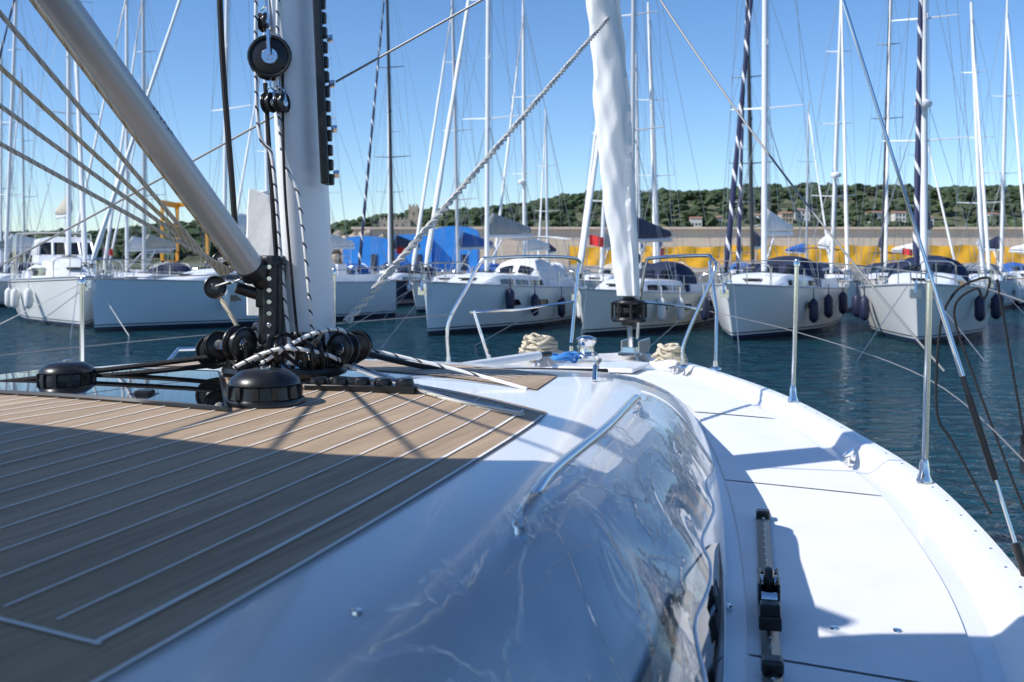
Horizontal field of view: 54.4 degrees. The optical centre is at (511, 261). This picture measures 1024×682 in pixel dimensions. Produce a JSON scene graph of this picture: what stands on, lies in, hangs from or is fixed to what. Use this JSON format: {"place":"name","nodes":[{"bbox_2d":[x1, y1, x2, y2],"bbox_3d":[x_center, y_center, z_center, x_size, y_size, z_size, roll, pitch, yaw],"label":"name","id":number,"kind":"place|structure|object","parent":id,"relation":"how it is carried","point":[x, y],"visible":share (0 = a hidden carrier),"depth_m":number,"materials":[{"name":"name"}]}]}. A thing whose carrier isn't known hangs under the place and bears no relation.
{"place":"outdoors","nodes":[
{"label":"outdoors","id":0,"kind":"place"},
{"bbox_2d":[97,270,859,283],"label":"quay","id":1,"kind":"structure","parent":0,"point":[703,278],"depth_m":100.00,"materials":[{"name":"concrete"}]},
{"bbox_2d":[159,200,211,268],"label":"boat hoist","id":2,"kind":"object","parent":1,"relation":"on","point":[176,205],"visible":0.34,"depth_m":110.71,"materials":[{"name":"orange paint"}]},
{"bbox_2d":[332,229,386,263],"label":"boulders","id":3,"kind":"object","parent":1,"relation":"on","point":[336,253],"visible":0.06,"depth_m":120.52,"materials":[{"name":"stone"}]},
{"bbox_2d":[343,236,387,271],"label":"blue boat shelter","id":4,"kind":"object","parent":1,"relation":"on","point":[367,251],"visible":0.6,"depth_m":103.00,"materials":[{"name":"blue fabric"}]},
{"bbox_2d":[394,234,432,266],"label":"blue boat shelter","id":5,"kind":"object","parent":1,"relation":"on","point":[422,251],"visible":0.3,"depth_m":104.00,"materials":[{"name":"blue fabric"}]},
{"bbox_2d":[433,226,479,271],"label":"blue boat shelter","id":6,"kind":"object","parent":1,"relation":"on","point":[449,238],"visible":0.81,"depth_m":105.00,"materials":[{"name":"blue fabric"}]},
{"bbox_2d":[569,245,723,271],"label":"orange tarpaulin fence","id":7,"kind":"object","parent":1,"relation":"on","point":[698,262],"visible":0.43,"depth_m":104.01,"materials":[{"name":"fabric"}]},
{"bbox_2d":[731,244,995,265],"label":"orange tarpaulin fence","id":8,"kind":"object","parent":1,"relation":"on","point":[964,254],"visible":0.41,"depth_m":103.00,"materials":[{"name":"fabric"}]},
{"bbox_2d":[0,303,1023,569],"bbox_3d":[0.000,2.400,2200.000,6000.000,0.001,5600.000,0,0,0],"label":"water","id":9,"kind":"structure","parent":0,"point":[874,399],"depth_m":23.57,"materials":[{"name":"teal liquid"}]},
{"bbox_2d":[0,41,46,268],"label":"sailboat","id":10,"kind":"object","parent":9,"relation":"on","point":[1,154],"visible":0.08,"depth_m":70.65,"materials":[{"name":"white plastic"}]},
{"bbox_2d":[2,67,59,262],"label":"sailboat","id":11,"kind":"object","parent":9,"relation":"on","point":[23,145],"visible":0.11,"depth_m":81.99,"materials":[{"name":"white plastic"}]},
{"bbox_2d":[0,0,112,306],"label":"sailboat","id":12,"kind":"object","parent":9,"relation":"on","point":[5,275],"visible":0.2,"depth_m":53.98,"materials":[{"name":"white plastic"}]},
{"bbox_2d":[5,0,128,337],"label":"sailboat","id":13,"kind":"object","parent":9,"relation":"on","point":[61,258],"visible":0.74,"depth_m":38.26,"materials":[{"name":"white plastic"}]},
{"bbox_2d":[74,0,209,277],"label":"sailboat","id":14,"kind":"object","parent":9,"relation":"on","point":[134,244],"visible":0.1,"depth_m":59.42,"materials":[{"name":"white plastic"}]},
{"bbox_2d":[106,72,198,273],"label":"sailboat","id":15,"kind":"object","parent":9,"relation":"on","point":[116,230],"visible":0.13,"depth_m":77.77,"materials":[{"name":"white plastic"}]},
{"bbox_2d":[99,0,209,278],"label":"sailboat","id":16,"kind":"object","parent":9,"relation":"on","point":[151,242],"visible":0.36,"depth_m":54.18,"materials":[{"name":"white plastic"}]},
{"bbox_2d":[1,0,396,340],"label":"sailboat","id":17,"kind":"object","parent":9,"relation":"on","point":[166,303],"visible":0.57,"depth_m":35.55,"materials":[{"name":"white plastic"}]},
{"bbox_2d":[229,32,278,266],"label":"sailboat","id":18,"kind":"object","parent":9,"relation":"on","point":[266,191],"visible":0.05,"depth_m":59.57,"materials":[{"name":"white plastic"}]},
{"bbox_2d":[323,10,406,273],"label":"sailboat","id":19,"kind":"object","parent":9,"relation":"on","point":[344,243],"visible":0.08,"depth_m":53.43,"materials":[{"name":"white plastic"}]},
{"bbox_2d":[371,71,408,273],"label":"sailboat","id":20,"kind":"object","parent":9,"relation":"on","point":[389,263],"visible":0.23,"depth_m":77.12,"materials":[{"name":"white plastic"}]},
{"bbox_2d":[355,0,456,304],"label":"sailboat","id":21,"kind":"object","parent":9,"relation":"on","point":[401,277],"visible":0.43,"depth_m":56.81,"materials":[{"name":"white plastic"}]},
{"bbox_2d":[384,0,522,317],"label":"sailboat","id":22,"kind":"object","parent":9,"relation":"on","point":[469,242],"visible":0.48,"depth_m":50.66,"materials":[{"name":"white plastic"}]},
{"bbox_2d":[346,0,603,347],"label":"sailboat","id":23,"kind":"object","parent":9,"relation":"on","point":[517,283],"visible":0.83,"depth_m":35.07,"materials":[{"name":"white plastic"}]},
{"bbox_2d":[458,271,547,304],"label":"windows","id":24,"kind":"structure","parent":23,"relation":"in","point":[503,281],"depth_m":35.74,"materials":[{"name":"black glass"}]},
{"bbox_2d":[0,353,1023,681],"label":"yacht deck","id":25,"kind":"structure","parent":9,"relation":"on","point":[144,543],"depth_m":2.03,"materials":[{"name":"white plastic"}]},
{"bbox_2d":[36,359,96,381],"bbox_3d":[-1.530,0.384,3.420,0.204,0.093,0.204,0,0,0],"label":"line organiser","id":26,"kind":"object","parent":25,"relation":"on","point":[65,370],"visible":0.74,"depth_m":3.36,"materials":[{"name":"black plastic"}]},
{"bbox_2d":[79,277,85,361],"bbox_3d":[-2.334,0.457,5.407,0.060,0.742,0.058,0,0,0],"label":"stanchion","id":27,"kind":"object","parent":25,"relation":"on","point":[82,281],"visible":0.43,"depth_m":5.40,"materials":[{"name":"silver metal"}]},
{"bbox_2d":[0,314,455,354],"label":"lifeline","id":28,"kind":"object","parent":27,"relation":"attached to","point":[193,336],"visible":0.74,"depth_m":5.71,"materials":[{"name":"silver metal"}]},
{"bbox_2d":[0,261,469,282],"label":"lifeline","id":29,"kind":"object","parent":27,"relation":"attached to","point":[202,275],"visible":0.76,"depth_m":5.79,"materials":[{"name":"silver metal"}]},
{"bbox_2d":[0,355,211,380],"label":"control line","id":30,"kind":"object","parent":25,"relation":"on","point":[149,364],"visible":0.63,"depth_m":3.45,"materials":[{"name":"black fabric"}]},
{"bbox_2d":[0,368,227,411],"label":"skylight hatch","id":31,"kind":"object","parent":25,"relation":"on","point":[198,389],"visible":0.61,"depth_m":3.12,"materials":[{"name":"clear glass"}]},
{"bbox_2d":[97,361,225,375],"bbox_3d":[-1.550,0.405,3.516,1.103,0.108,0.036,0,0,3],"label":"control line","id":32,"kind":"object","parent":25,"relation":"on","point":[176,369],"visible":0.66,"depth_m":3.49,"materials":[{"name":"black fabric"}]},
{"bbox_2d":[225,366,305,408],"bbox_3d":[-0.720,0.361,2.900,0.235,0.113,0.235,0,0,0],"label":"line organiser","id":33,"kind":"object","parent":25,"relation":"on","point":[265,387],"visible":0.99,"depth_m":2.82,"materials":[{"name":"black plastic"}]},
{"bbox_2d":[195,322,372,379],"bbox_3d":[-0.804,0.310,3.520,0.620,0.181,0.440,0,0,0],"label":"turning block cluster","id":34,"kind":"object","parent":25,"relation":"on","point":[237,344],"visible":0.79,"depth_m":3.40,"materials":[{"name":"black plastic"}]},
{"bbox_2d":[233,346,352,370],"bbox_3d":[-0.728,0.334,3.368,0.410,0.101,0.111,0,0,-22],"label":"coiled line","id":35,"kind":"object","parent":34,"relation":"on","point":[272,350],"visible":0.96,"depth_m":3.32,"materials":[{"name":"white fabric"}]},
{"bbox_2d":[260,327,346,364],"bbox_3d":[-0.672,0.304,3.406,0.117,0.160,0.366,0,0,45],"label":"coiled line","id":36,"kind":"object","parent":34,"relation":"attached to","point":[298,340],"visible":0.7,"depth_m":3.33,"materials":[{"name":"white fabric"}]},
{"bbox_2d":[245,0,339,368],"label":"mast","id":37,"kind":"object","parent":25,"relation":"on","point":[307,118],"visible":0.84,"depth_m":3.52,"materials":[{"name":"metal"}]},
{"bbox_2d":[36,0,268,306],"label":"boom vang","id":38,"kind":"object","parent":37,"relation":"attached to","point":[80,32],"visible":0.88,"depth_m":2.93,"materials":[{"name":"metal"}]},
{"bbox_2d":[0,64,226,275],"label":"vang rope","id":39,"kind":"object","parent":38,"relation":"attached to","point":[51,114],"visible":1,"depth_m":2.94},
{"bbox_2d":[0,103,229,273],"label":"vang rope","id":40,"kind":"object","parent":38,"relation":"attached to","point":[80,164],"visible":1,"depth_m":2.98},
{"bbox_2d":[0,141,233,272],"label":"vang rope","id":41,"kind":"object","parent":38,"relation":"attached to","point":[95,196],"visible":1,"depth_m":3.04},
{"bbox_2d":[29,0,235,270],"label":"vang rope","id":42,"kind":"object","parent":38,"relation":"attached to","point":[48,22],"visible":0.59,"depth_m":2.89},
{"bbox_2d":[212,252,228,265],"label":"halyard block","id":43,"kind":"structure","parent":38,"relation":"attached to","point":[218,256],"depth_m":3.41,"materials":[{"name":"black plastic"}]},
{"bbox_2d":[0,9,222,276],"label":"vang rope","id":44,"kind":"object","parent":43,"relation":"attached to","point":[52,75],"visible":1,"depth_m":2.89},
{"bbox_2d":[203,276,241,298],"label":"halyard block","id":45,"kind":"structure","parent":38,"relation":"attached to","point":[214,287],"depth_m":3.41,"materials":[{"name":"black plastic"}]},
{"bbox_2d":[217,0,237,223],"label":"halyard rope","id":46,"kind":"object","parent":37,"relation":"hanging from","point":[226,115],"visible":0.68,"depth_m":3.59,"materials":[{"name":"black"}]},
{"bbox_2d":[0,0,482,266],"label":"thin stay","id":47,"kind":"object","parent":37,"relation":"attached to","point":[271,117],"visible":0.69,"depth_m":3.79,"materials":[{"name":"silver metal"}]},
{"bbox_2d":[260,78,275,112],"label":"halyard block","id":48,"kind":"structure","parent":37,"relation":"attached to","point":[266,102],"depth_m":3.44,"materials":[{"name":"black plastic"}]},
{"bbox_2d":[247,0,291,80],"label":"halyard block","id":49,"kind":"structure","parent":37,"relation":"attached to","point":[269,55],"depth_m":3.45,"materials":[{"name":"black plastic"}]},
{"bbox_2d":[263,83,277,254],"bbox_3d":[-0.839,-0.300,3.457,0.064,0.641,0.021,0,0,24],"label":"halyard rope","id":50,"kind":"object","parent":37,"relation":"attached to","point":[271,189],"visible":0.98,"depth_m":3.45,"materials":[{"name":"black fabric"}]},
{"bbox_2d":[254,0,290,343],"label":"halyard rope","id":51,"kind":"object","parent":37,"relation":"attached to","point":[274,177],"visible":0.94,"depth_m":3.45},
{"bbox_2d":[273,80,290,112],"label":"halyard block","id":52,"kind":"structure","parent":37,"relation":"attached to","point":[281,101],"depth_m":3.45,"materials":[{"name":"black plastic"}]},
{"bbox_2d":[281,73,298,337],"bbox_3d":[-0.774,-0.210,3.446,0.077,0.981,0.030,0,0,27],"label":"halyard rope","id":53,"kind":"object","parent":37,"relation":"attached to","point":[286,218],"visible":0.98,"depth_m":3.44,"materials":[{"name":"black"}]},
{"bbox_2d":[276,0,314,335],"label":"halyard rope","id":54,"kind":"object","parent":37,"relation":"attached to","point":[302,224],"visible":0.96,"depth_m":3.45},
{"bbox_2d":[304,376,418,393],"bbox_3d":[-0.480,0.394,3.180,0.360,0.048,0.070,0,0,9],"label":"deck organiser","id":55,"kind":"object","parent":25,"relation":"on","point":[405,385],"visible":0.99,"depth_m":3.15,"materials":[{"name":"black plastic"}]},
{"bbox_2d":[167,347,601,381],"bbox_3d":[-0.378,0.481,4.643,1.998,0.187,1.262,0,0,22],"label":"coachroof handrail","id":56,"kind":"object","parent":25,"relation":"on","point":[594,371],"visible":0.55,"depth_m":4.43,"materials":[{"name":"silver metal"}]},
{"bbox_2d":[353,363,523,416],"bbox_3d":[-0.291,0.387,3.144,0.049,0.098,0.972,0,0,-41],"label":"control line","id":57,"kind":"object","parent":25,"relation":"on","point":[473,404],"visible":0.72,"depth_m":2.93,"materials":[{"name":"grey fabric"}]},
{"bbox_2d":[371,348,527,389],"bbox_3d":[-0.294,0.355,3.487,0.741,0.162,0.088,0,0,16],"label":"control line","id":58,"kind":"object","parent":25,"relation":"on","point":[450,368],"visible":0.78,"depth_m":3.50,"materials":[{"name":"white fabric"}]},
{"bbox_2d":[368,352,607,371],"bbox_3d":[-0.130,0.393,4.012,1.348,0.205,0.052,0,0,-37],"label":"control line","id":59,"kind":"object","parent":25,"relation":"on","point":[398,361],"visible":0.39,"depth_m":3.84,"materials":[{"name":"black fabric"}]},
{"bbox_2d":[461,351,551,364],"bbox_3d":[-0.466,0.680,6.172,0.060,0.100,2.325,0,0,39],"label":"spinnaker pole","id":60,"kind":"object","parent":25,"relation":"on","point":[518,358],"visible":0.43,"depth_m":6.73,"materials":[{"name":"metal"}]},
{"bbox_2d":[519,333,563,353],"bbox_3d":[0.227,0.631,7.547,0.354,0.163,0.309,0,0,0],"label":"rope coil","id":61,"kind":"object","parent":25,"relation":"on","point":[537,342],"visible":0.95,"depth_m":7.45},
{"bbox_2d":[511,394,649,543],"bbox_3d":[0.206,0.451,2.427,0.060,0.088,1.488,0,0,16],"label":"grab rail","id":62,"kind":"object","parent":25,"relation":"on","point":[544,481],"visible":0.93,"depth_m":2.03,"materials":[{"name":"silver metal"}]},
{"bbox_2d":[445,254,720,369],"bbox_3d":[0.573,0.343,7.570,1.971,0.805,1.190,0,0,11],"label":"bow pulpit","id":63,"kind":"object","parent":25,"relation":"on","point":[698,309],"visible":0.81,"depth_m":7.25,"materials":[{"name":"silver metal"}]},
{"bbox_2d":[551,359,649,372],"bbox_3d":[0.644,0.755,7.169,0.600,0.030,0.500,0,0,22],"label":"foredeck locker hatch","id":64,"kind":"object","parent":25,"relation":"on","point":[621,366],"visible":0.74,"depth_m":7.06,"materials":[{"name":"white plastic"}]},
{"bbox_2d":[575,335,598,359],"bbox_3d":[0.550,0.635,7.415,0.180,0.170,0.310,0,0,0],"label":"windlass","id":65,"kind":"object","parent":64,"relation":"on","point":[585,348],"visible":0.95,"depth_m":7.29,"materials":[{"name":"silver metal"}]},
{"bbox_2d":[507,390,715,681],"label":"clear vinyl screen","id":66,"kind":"object","parent":25,"relation":"on","point":[702,483],"visible":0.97,"depth_m":2.33,"materials":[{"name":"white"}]},
{"bbox_2d":[586,0,639,346],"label":"furled genoa","id":67,"kind":"object","parent":25,"relation":"on","point":[611,102],"visible":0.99,"depth_m":7.30,"materials":[{"name":"white fabric"}]},
{"bbox_2d":[343,17,609,323],"bbox_3d":[0.045,-0.758,5.336,0.034,1.973,3.680,0,0,21],"label":"braided stay rope","id":68,"kind":"object","parent":67,"relation":"attached to","point":[369,294],"visible":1,"depth_m":4.53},
{"bbox_2d":[611,296,646,325],"bbox_3d":[0.909,0.360,7.740,0.282,0.280,0.283,0,0,0],"label":"furler drum","id":69,"kind":"object","parent":67,"relation":"attached to","point":[628,310],"visible":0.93,"depth_m":7.65,"materials":[{"name":"black plastic"}]},
{"bbox_2d":[618,338,649,356],"bbox_3d":[0.981,0.688,8.003,0.150,0.115,0.450,0,0,22],"label":"bow roller","id":70,"kind":"object","parent":25,"relation":"on","point":[643,346],"visible":0.9,"depth_m":7.95,"materials":[{"name":"silver metal"}]},
{"bbox_2d":[651,343,687,363],"bbox_3d":[1.144,0.666,7.196,0.246,0.152,0.242,0,0,-20],"label":"rope coil","id":71,"kind":"object","parent":25,"relation":"on","point":[670,351],"visible":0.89,"depth_m":7.13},
{"bbox_2d":[637,543,723,681],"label":"cabin window","id":72,"kind":"structure","parent":25,"relation":"in","point":[664,662],"depth_m":1.91,"materials":[{"name":"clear glass"}]},
{"bbox_2d":[787,259,799,402],"bbox_3d":[1.531,0.375,5.409,0.068,0.779,0.058,0,0,0],"label":"stanchion","id":73,"kind":"object","parent":25,"relation":"on","point":[792,398],"visible":0.99,"depth_m":5.40,"materials":[{"name":"silver metal"}]},
{"bbox_2d":[711,260,1023,302],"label":"lifeline","id":74,"kind":"object","parent":73,"relation":"attached to","point":[1009,296],"visible":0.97,"depth_m":4.09,"materials":[{"name":"silver metal"}]},
{"bbox_2d":[935,281,991,514],"bbox_3d":[1.349,0.404,2.975,0.155,0.695,0.038,0,0,31],"label":"hanging line","id":75,"kind":"object","parent":74,"relation":"hanging from","point":[936,404],"visible":0.97,"depth_m":3.00,"materials":[{"name":"black fabric"}]},
{"bbox_2d":[953,276,1023,509],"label":"hanging line","id":76,"kind":"object","parent":74,"relation":"hanging from","point":[975,380],"visible":1,"depth_m":2.90,"materials":[{"name":"black fabric"}]},
{"bbox_2d":[996,279,1023,473],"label":"runner tackle","id":77,"kind":"object","parent":74,"relation":"hanging from","point":[1021,436],"visible":0.96,"depth_m":2.74,"materials":[{"name":"black plastic"}]},
{"bbox_2d":[660,0,944,371],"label":"thin stay","id":78,"kind":"object","parent":25,"relation":"attached to","point":[814,214],"visible":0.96,"depth_m":4.31,"materials":[{"name":"silver metal"}]},
{"bbox_2d":[916,271,934,483],"bbox_3d":[1.557,0.435,3.748,0.068,0.797,0.058,0,0,0],"label":"stanchion","id":79,"kind":"object","parent":25,"relation":"on","point":[924,476],"visible":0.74,"depth_m":3.74,"materials":[{"name":"silver metal"}]},
{"bbox_2d":[841,0,1023,576],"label":"shroud","id":80,"kind":"object","parent":25,"relation":"attached to","point":[1017,549],"visible":0.96,"depth_m":2.91,"materials":[{"name":"silver metal"}]},
{"bbox_2d":[493,0,583,278],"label":"sailboat","id":81,"kind":"object","parent":9,"relation":"on","point":[536,245],"visible":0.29,"depth_m":58.20,"materials":[{"name":"white plastic"}]},
{"bbox_2d":[533,98,575,275],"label":"sailboat","id":82,"kind":"object","parent":9,"relation":"on","point":[551,247],"visible":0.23,"depth_m":81.06,"materials":[{"name":"white plastic"}]},
{"bbox_2d":[474,0,727,345],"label":"sailboat","id":83,"kind":"object","parent":9,"relation":"on","point":[674,282],"visible":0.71,"depth_m":34.38,"materials":[{"name":"white plastic"}]},
{"bbox_2d":[606,276,691,309],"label":"windows","id":84,"kind":"structure","parent":83,"relation":"in","point":[650,287],"depth_m":34.91,"materials":[{"name":"black glass"}]},
{"bbox_2d":[569,115,663,288],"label":"sailboat","id":85,"kind":"object","parent":9,"relation":"on","point":[592,277],"visible":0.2,"depth_m":51.92,"materials":[{"name":"white plastic"}]},
{"bbox_2d":[630,54,652,268],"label":"sailboat","id":86,"kind":"object","parent":9,"relation":"on","point":[641,264],"visible":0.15,"depth_m":76.44,"materials":[{"name":"white plastic"}]},
{"bbox_2d":[635,2,685,269],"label":"sailboat","id":87,"kind":"object","parent":9,"relation":"on","point":[656,245],"visible":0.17,"depth_m":54.09,"materials":[{"name":"white plastic"}]},
{"bbox_2d":[353,229,1023,269],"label":"wall","id":88,"kind":"structure","parent":9,"relation":"in","point":[701,237],"depth_m":125.40,"materials":[{"name":"concrete"}]},
{"bbox_2d":[351,227,1022,229],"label":"coping","id":89,"kind":"object","parent":88,"relation":"on","point":[352,228],"visible":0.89,"depth_m":125.00,"materials":[{"name":"concrete"}]},
{"bbox_2d":[718,102,757,282],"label":"sailboat","id":90,"kind":"object","parent":9,"relation":"on","point":[741,265],"visible":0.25,"depth_m":78.86,"materials":[{"name":"white plastic"}]},
{"bbox_2d":[650,0,851,352],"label":"sailboat","id":91,"kind":"object","parent":9,"relation":"on","point":[763,292],"visible":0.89,"depth_m":32.30,"materials":[{"name":"white plastic"}]},
{"bbox_2d":[720,0,787,282],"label":"sailboat","id":92,"kind":"object","parent":9,"relation":"on","point":[755,240],"visible":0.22,"depth_m":49.84,"materials":[{"name":"white plastic"}]},
{"bbox_2d":[768,100,829,260],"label":"sailboat","id":93,"kind":"object","parent":9,"relation":"on","point":[800,251],"visible":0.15,"depth_m":81.96,"materials":[{"name":"white plastic"}]},
{"bbox_2d":[789,0,867,312],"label":"sailboat","id":94,"kind":"object","parent":9,"relation":"on","point":[826,242],"visible":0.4,"depth_m":50.44,"materials":[{"name":"white plastic"}]},
{"bbox_2d":[849,0,911,284],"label":"sailboat","id":95,"kind":"object","parent":9,"relation":"on","point":[883,244],"visible":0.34,"depth_m":56.46,"materials":[{"name":"white plastic"}]},
{"bbox_2d":[862,100,955,268],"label":"sailboat","id":96,"kind":"object","parent":9,"relation":"on","point":[896,250],"visible":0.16,"depth_m":77.89,"materials":[{"name":"white plastic"}]},
{"bbox_2d":[852,0,1003,360],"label":"sailboat","id":97,"kind":"object","parent":9,"relation":"on","point":[903,293],"visible":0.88,"depth_m":30.63,"materials":[{"name":"white plastic"}]},
{"bbox_2d":[952,0,1023,307],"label":"sailboat","id":98,"kind":"object","parent":9,"relation":"on","point":[1014,289],"visible":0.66,"depth_m":52.37,"materials":[{"name":"white plastic"}]},
{"bbox_2d":[953,0,1023,304],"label":"sailboat","id":99,"kind":"object","parent":9,"relation":"on","point":[998,247],"visible":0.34,"depth_m":58.69,"materials":[{"name":"white plastic"}]},
{"bbox_2d":[985,121,1023,277],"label":"sailboat","id":100,"kind":"object","parent":9,"relation":"on","point":[1018,250],"visible":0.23,"depth_m":77.22,"materials":[{"name":"white plastic"}]},
{"bbox_2d":[0,0,1023,231],"label":"sky","id":101,"kind":"structure","parent":0,"point":[558,28],"materials":[{"name":"blue"}]},
{"bbox_2d":[3,196,1021,269],"bbox_3d":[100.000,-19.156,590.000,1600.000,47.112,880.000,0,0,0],"label":"hill","id":102,"kind":"structure","parent":0,"point":[712,209],"depth_m":475.56,"materials":[{"name":"green plant"}]},
{"bbox_2d":[379,204,418,226],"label":"stone fortress","id":103,"kind":"structure","parent":102,"relation":"on","point":[412,218],"depth_m":475.27,"materials":[{"name":"grey stone"}]},
{"bbox_2d":[2,182,1023,260],"bbox_3d":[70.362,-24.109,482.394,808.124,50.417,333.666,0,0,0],"label":"pine tree mass","id":104,"kind":"object","parent":102,"relation":"on","point":[949,199],"visible":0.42,"depth_m":483.93,"materials":[{"name":"green plant"}]},
{"bbox_2d":[756,508,783,681],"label":"genoa track","id":105,"kind":"structure","parent":0,"point":[769,609],"depth_m":2.50,"materials":[{"name":"black metal"}]},
{"bbox_3d":[1.120,0.502,1.960,0.060,0.792,0.058,0,0,0],"label":"stanchion","id":106,"kind":"object","parent":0,"visible":0},
{"bbox_2d":[709,311,1023,461],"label":"lifeline","id":107,"kind":"object","parent":106,"relation":"attached to","point":[1012,449],"visible":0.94,"depth_m":3.91,"materials":[{"name":"silver metal"}]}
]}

